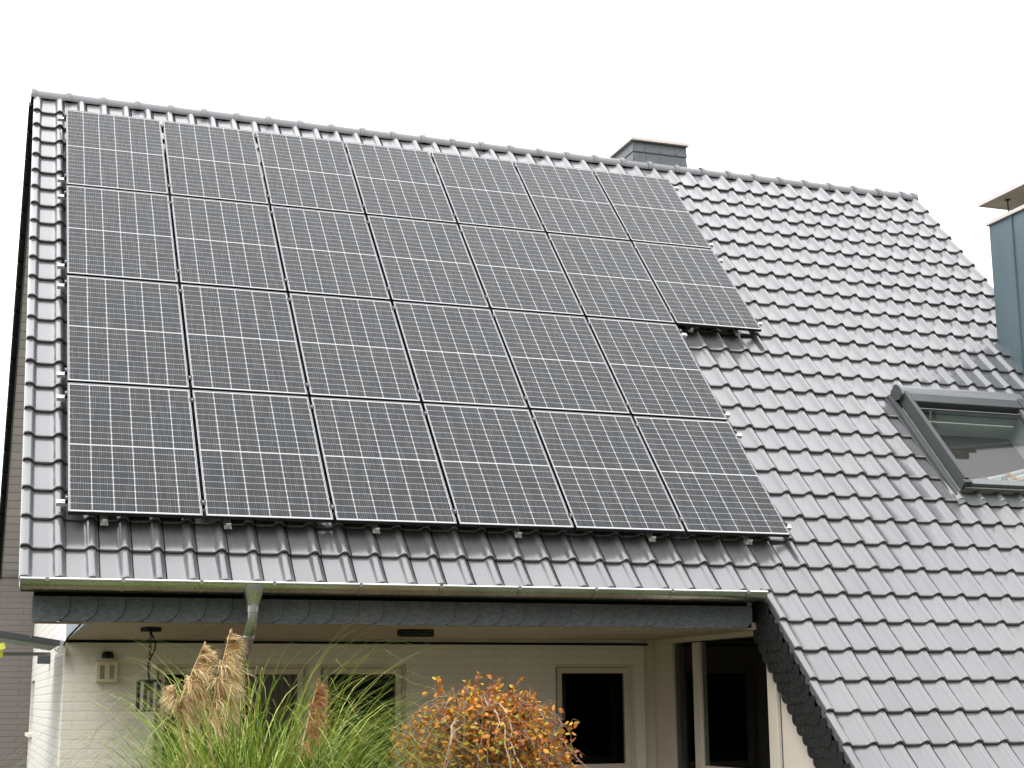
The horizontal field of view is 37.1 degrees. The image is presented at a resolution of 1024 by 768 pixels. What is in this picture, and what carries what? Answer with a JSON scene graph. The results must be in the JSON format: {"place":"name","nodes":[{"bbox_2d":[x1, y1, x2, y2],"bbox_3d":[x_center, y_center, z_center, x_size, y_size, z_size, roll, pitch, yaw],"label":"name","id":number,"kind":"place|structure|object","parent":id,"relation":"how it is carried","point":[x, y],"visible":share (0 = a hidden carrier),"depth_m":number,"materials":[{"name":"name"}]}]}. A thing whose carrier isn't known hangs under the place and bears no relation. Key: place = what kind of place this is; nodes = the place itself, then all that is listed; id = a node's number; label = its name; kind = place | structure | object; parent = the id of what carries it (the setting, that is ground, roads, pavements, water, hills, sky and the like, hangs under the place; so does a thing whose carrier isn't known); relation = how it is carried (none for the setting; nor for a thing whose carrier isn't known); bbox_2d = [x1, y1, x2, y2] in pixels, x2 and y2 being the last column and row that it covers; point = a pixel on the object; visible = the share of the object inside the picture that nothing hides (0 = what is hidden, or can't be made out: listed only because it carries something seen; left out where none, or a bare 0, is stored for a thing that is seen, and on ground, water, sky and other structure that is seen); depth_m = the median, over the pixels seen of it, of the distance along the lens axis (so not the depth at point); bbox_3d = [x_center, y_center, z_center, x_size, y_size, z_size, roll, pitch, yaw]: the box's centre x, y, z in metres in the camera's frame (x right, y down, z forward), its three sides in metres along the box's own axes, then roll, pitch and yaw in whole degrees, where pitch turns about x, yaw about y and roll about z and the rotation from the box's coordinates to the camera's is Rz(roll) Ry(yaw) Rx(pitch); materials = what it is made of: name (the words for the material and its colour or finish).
{"place":"outdoors","nodes":[
{"label":"outdoors","id":0,"kind":"place"},
{"bbox_2d":[0,643,5,657],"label":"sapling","id":1,"kind":"object","parent":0,"point":[2,645],"visible":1,"depth_m":8.71,"materials":[{"name":"yellow plant"}]},
{"bbox_2d":[0,611,526,767],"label":"pampas grass","id":2,"kind":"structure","parent":0,"point":[193,695],"depth_m":9.56,"materials":[{"name":"green plant"}]},
{"bbox_2d":[0,0,1023,492],"label":"sky","id":3,"kind":"structure","parent":0,"point":[925,98],"materials":[{"name":"white"}]},
{"label":"ground","id":4,"kind":"structure","parent":0,"visible":0},
{"bbox_2d":[386,671,586,767],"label":"weeping shrub","id":5,"kind":"object","parent":4,"relation":"on","point":[511,745],"visible":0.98,"depth_m":10.74,"materials":[{"name":"orange plant"}]},
{"bbox_2d":[0,88,1023,767],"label":"house","id":6,"kind":"structure","parent":4,"relation":"on","point":[866,384],"depth_m":14.66,"materials":[{"name":"tile"}]},
{"bbox_2d":[0,630,65,655],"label":"side canopy","id":7,"kind":"object","parent":6,"relation":"attached to","point":[25,640],"visible":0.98,"depth_m":13.66,"materials":[{"name":"metal"}]},
{"bbox_2d":[95,651,117,681],"bbox_3d":[-3.673,2.564,13.818,0.210,0.277,0.104,4,-12,-19],"label":"alarm siren","id":8,"kind":"object","parent":6,"relation":"attached to","point":[103,674],"visible":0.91,"depth_m":13.78,"materials":[{"name":"beige plastic"}]},
{"bbox_2d":[135,627,161,711],"bbox_3d":[-2.911,2.288,12.238,0.142,0.671,0.142,10,-15,-40],"label":"hanging lantern","id":9,"kind":"object","parent":6,"relation":"hanging from","point":[149,681],"visible":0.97,"depth_m":12.21,"materials":[{"name":"black metal"}]},
{"bbox_2d":[152,665,306,767],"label":"window","id":10,"kind":"structure","parent":6,"relation":"in","point":[290,673],"depth_m":14.41,"materials":[{"name":"white plastic"}]},
{"bbox_2d":[319,665,404,767],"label":"window","id":11,"kind":"structure","parent":6,"relation":"in","point":[366,669],"depth_m":14.72,"materials":[{"name":"white plastic"}]},
{"bbox_2d":[58,113,678,190],"bbox_3d":[-1.466,-2.749,18.244,7.628,0.090,0.092,4,-12,-19],"label":"mounting rail","id":12,"kind":"object","parent":6,"relation":"attached to","point":[62,119],"visible":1,"depth_m":17.71,"materials":[{"name":"metal"}]},
{"bbox_2d":[57,280,686,337],"bbox_3d":[-1.197,-0.745,15.450,6.558,0.090,0.092,4,-12,-19],"label":"mounting rail","id":13,"kind":"object","parent":6,"relation":"attached to","point":[64,287],"visible":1,"depth_m":15.07,"materials":[{"name":"metal"}]},
{"bbox_2d":[57,174,713,247],"bbox_3d":[-1.159,-1.929,17.186,7.618,0.090,0.092,4,-12,-19],"label":"mounting rail","id":14,"kind":"object","parent":6,"relation":"attached to","point":[61,180],"visible":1,"depth_m":16.64,"materials":[{"name":"metal"}]},
{"bbox_2d":[66,109,167,194],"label":"solar panel","id":15,"kind":"object","parent":14,"relation":"on","point":[114,152],"visible":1,"depth_m":16.60,"materials":[{"name":"glass"}]},
{"bbox_2d":[162,121,267,204],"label":"solar panel","id":16,"kind":"object","parent":14,"relation":"on","point":[213,163],"visible":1,"depth_m":16.95,"materials":[{"name":"glass"}]},
{"bbox_2d":[255,131,363,214],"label":"solar panel","id":17,"kind":"object","parent":14,"relation":"on","point":[302,172],"visible":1,"depth_m":17.29,"materials":[{"name":"glass"}]},
{"bbox_2d":[345,142,455,223],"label":"solar panel","id":18,"kind":"object","parent":14,"relation":"on","point":[396,182],"visible":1,"depth_m":17.64,"materials":[{"name":"glass"}]},
{"bbox_2d":[430,151,544,232],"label":"solar panel","id":19,"kind":"object","parent":14,"relation":"on","point":[485,192],"visible":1,"depth_m":17.99,"materials":[{"name":"glass"}]},
{"bbox_2d":[513,161,628,240],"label":"solar panel","id":20,"kind":"object","parent":14,"relation":"on","point":[569,201],"visible":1,"depth_m":18.34,"materials":[{"name":"glass"}]},
{"bbox_2d":[593,170,710,248],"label":"solar panel","id":21,"kind":"object","parent":14,"relation":"on","point":[649,209],"visible":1,"depth_m":18.69,"materials":[{"name":"glass"}]},
{"bbox_2d":[57,191,722,262],"bbox_3d":[-1.079,-1.718,16.916,7.618,0.090,0.092,4,-12,-19],"label":"mounting rail","id":22,"kind":"object","parent":6,"relation":"attached to","point":[61,196],"visible":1,"depth_m":16.37,"materials":[{"name":"metal"}]},
{"bbox_2d":[56,368,729,417],"bbox_3d":[-0.882,0.097,14.364,6.548,0.090,0.092,4,-12,-19],"label":"mounting rail","id":23,"kind":"object","parent":6,"relation":"attached to","point":[64,375],"visible":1,"depth_m":13.98,"materials":[{"name":"metal"}]},
{"bbox_2d":[67,275,188,389],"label":"solar panel","id":24,"kind":"object","parent":23,"relation":"on","point":[120,332],"visible":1,"depth_m":13.96,"materials":[{"name":"glass"}]},
{"bbox_2d":[181,284,306,396],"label":"solar panel","id":25,"kind":"object","parent":23,"relation":"on","point":[241,340],"visible":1,"depth_m":14.30,"materials":[{"name":"glass"}]},
{"bbox_2d":[289,293,419,402],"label":"solar panel","id":26,"kind":"object","parent":23,"relation":"attached to","point":[352,348],"visible":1,"depth_m":14.65,"materials":[{"name":"glass"}]},
{"bbox_2d":[393,301,526,408],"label":"solar panel","id":27,"kind":"object","parent":23,"relation":"attached to","point":[457,355],"visible":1,"depth_m":15.00,"materials":[{"name":"glass"}]},
{"bbox_2d":[491,309,629,415],"bbox_3d":[0.470,-0.230,15.412,1.038,1.677,0.038,4,-55,-19],"label":"solar panel","id":28,"kind":"object","parent":23,"relation":"attached to","point":[558,363],"visible":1,"depth_m":15.35,"materials":[{"name":"glass"}]},
{"bbox_2d":[586,317,727,421],"bbox_3d":[1.476,-0.164,15.760,1.038,1.677,0.038,4,-55,-19],"label":"solar panel","id":29,"kind":"object","parent":23,"relation":"on","point":[655,370],"visible":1,"depth_m":15.70,"materials":[{"name":"glass"}]},
{"bbox_2d":[56,391,742,438],"bbox_3d":[-0.801,0.297,14.109,6.558,0.090,0.092,4,-12,-19],"label":"mounting rail","id":30,"kind":"object","parent":6,"relation":"attached to","point":[64,398],"visible":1,"depth_m":13.74,"materials":[{"name":"metal"}]},
{"bbox_2d":[57,260,761,335],"bbox_3d":[-0.777,-0.851,15.871,7.613,0.239,0.208,4,-12,-19],"label":"mounting rail","id":31,"kind":"object","parent":6,"relation":"attached to","point":[64,267],"visible":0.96,"depth_m":16.02,"materials":[{"name":"metal"}]},
{"bbox_2d":[66,185,177,283],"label":"solar panel","id":32,"kind":"object","parent":31,"relation":"on","point":[119,234],"visible":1,"depth_m":15.28,"materials":[{"name":"glass"}]},
{"bbox_2d":[171,196,285,292],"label":"solar panel","id":33,"kind":"object","parent":31,"relation":"on","point":[225,244],"visible":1,"depth_m":15.62,"materials":[{"name":"glass"}]},
{"bbox_2d":[271,206,389,300],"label":"solar panel","id":34,"kind":"object","parent":31,"relation":"on","point":[327,253],"visible":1,"depth_m":15.97,"materials":[{"name":"glass"}]},
{"bbox_2d":[367,215,488,308],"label":"solar panel","id":35,"kind":"object","parent":31,"relation":"on","point":[425,262],"visible":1,"depth_m":16.32,"materials":[{"name":"glass"}]},
{"bbox_2d":[459,224,583,316],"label":"solar panel","id":36,"kind":"object","parent":31,"relation":"on","point":[519,270],"visible":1,"depth_m":16.67,"materials":[{"name":"glass"}]},
{"bbox_2d":[547,233,674,323],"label":"solar panel","id":37,"kind":"object","parent":31,"relation":"on","point":[608,279],"visible":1,"depth_m":17.02,"materials":[{"name":"glass"}]},
{"bbox_2d":[632,242,761,331],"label":"solar panel","id":38,"kind":"object","parent":31,"relation":"on","point":[695,287],"visible":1,"depth_m":17.36,"materials":[{"name":"glass"}]},
{"bbox_2d":[397,629,433,636],"bbox_3d":[-0.823,2.121,12.985,0.290,0.064,0.130,4,-12,-19],"label":"ceiling fitting","id":39,"kind":"object","parent":6,"relation":"attached to","point":[414,632],"visible":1,"depth_m":12.94,"materials":[{"name":"black metal"}]},
{"bbox_2d":[56,495,791,544],"bbox_3d":[-0.496,1.185,13.036,6.543,0.239,0.208,4,-12,-19],"label":"mounting rail","id":40,"kind":"object","parent":6,"relation":"attached to","point":[375,527],"visible":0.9,"depth_m":12.73,"materials":[{"name":"metal"}]},
{"bbox_2d":[67,382,202,518],"bbox_3d":[-3.163,0.534,12.704,1.038,1.677,0.036,4,-54,-19],"label":"solar panel","id":41,"kind":"object","parent":40,"relation":"on","point":[132,451],"visible":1,"depth_m":12.63,"materials":[{"name":"glass"}]},
{"bbox_2d":[192,390,332,522],"bbox_3d":[-2.158,0.599,13.052,1.038,1.677,0.036,4,-54,-19],"label":"solar panel","id":42,"kind":"object","parent":40,"relation":"on","point":[259,458],"visible":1,"depth_m":12.98,"materials":[{"name":"glass"}]},
{"bbox_2d":[310,397,456,526],"bbox_3d":[-1.153,0.664,13.399,1.038,1.677,0.036,4,-54,-19],"label":"solar panel","id":43,"kind":"object","parent":40,"relation":"on","point":[380,462],"visible":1,"depth_m":13.33,"materials":[{"name":"glass"}]},
{"bbox_2d":[423,403,573,529],"bbox_3d":[-0.147,0.728,13.746,1.038,1.677,0.036,4,-54,-19],"label":"solar panel","id":44,"kind":"object","parent":40,"relation":"attached to","point":[496,468],"visible":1,"depth_m":13.68,"materials":[{"name":"glass"}]},
{"bbox_2d":[530,410,684,533],"bbox_3d":[0.859,0.794,14.094,1.038,1.677,0.037,4,-54,-19],"label":"solar panel","id":45,"kind":"object","parent":40,"relation":"on","point":[606,475],"visible":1,"depth_m":14.02,"materials":[{"name":"glass"}]},
{"bbox_2d":[633,416,789,536],"bbox_3d":[1.865,0.860,14.442,1.038,1.677,0.036,4,-54,-19],"label":"solar panel","id":46,"kind":"object","parent":40,"relation":"attached to","point":[710,479],"visible":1,"depth_m":14.37,"materials":[{"name":"glass"}]},
{"bbox_2d":[555,664,633,767],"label":"window","id":47,"kind":"structure","parent":6,"relation":"in","point":[626,669],"depth_m":15.46,"materials":[{"name":"white plastic"}]},
{"bbox_2d":[884,384,1023,506],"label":"roof window","id":48,"kind":"structure","parent":6,"relation":"in","point":[966,436],"depth_m":16.66,"materials":[{"name":"metal"}]},
{"bbox_2d":[978,469,1023,480],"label":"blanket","id":49,"kind":"object","parent":6,"relation":"in","point":[1017,475],"visible":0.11,"depth_m":16.32,"materials":[{"name":"fabric"}]}
]}

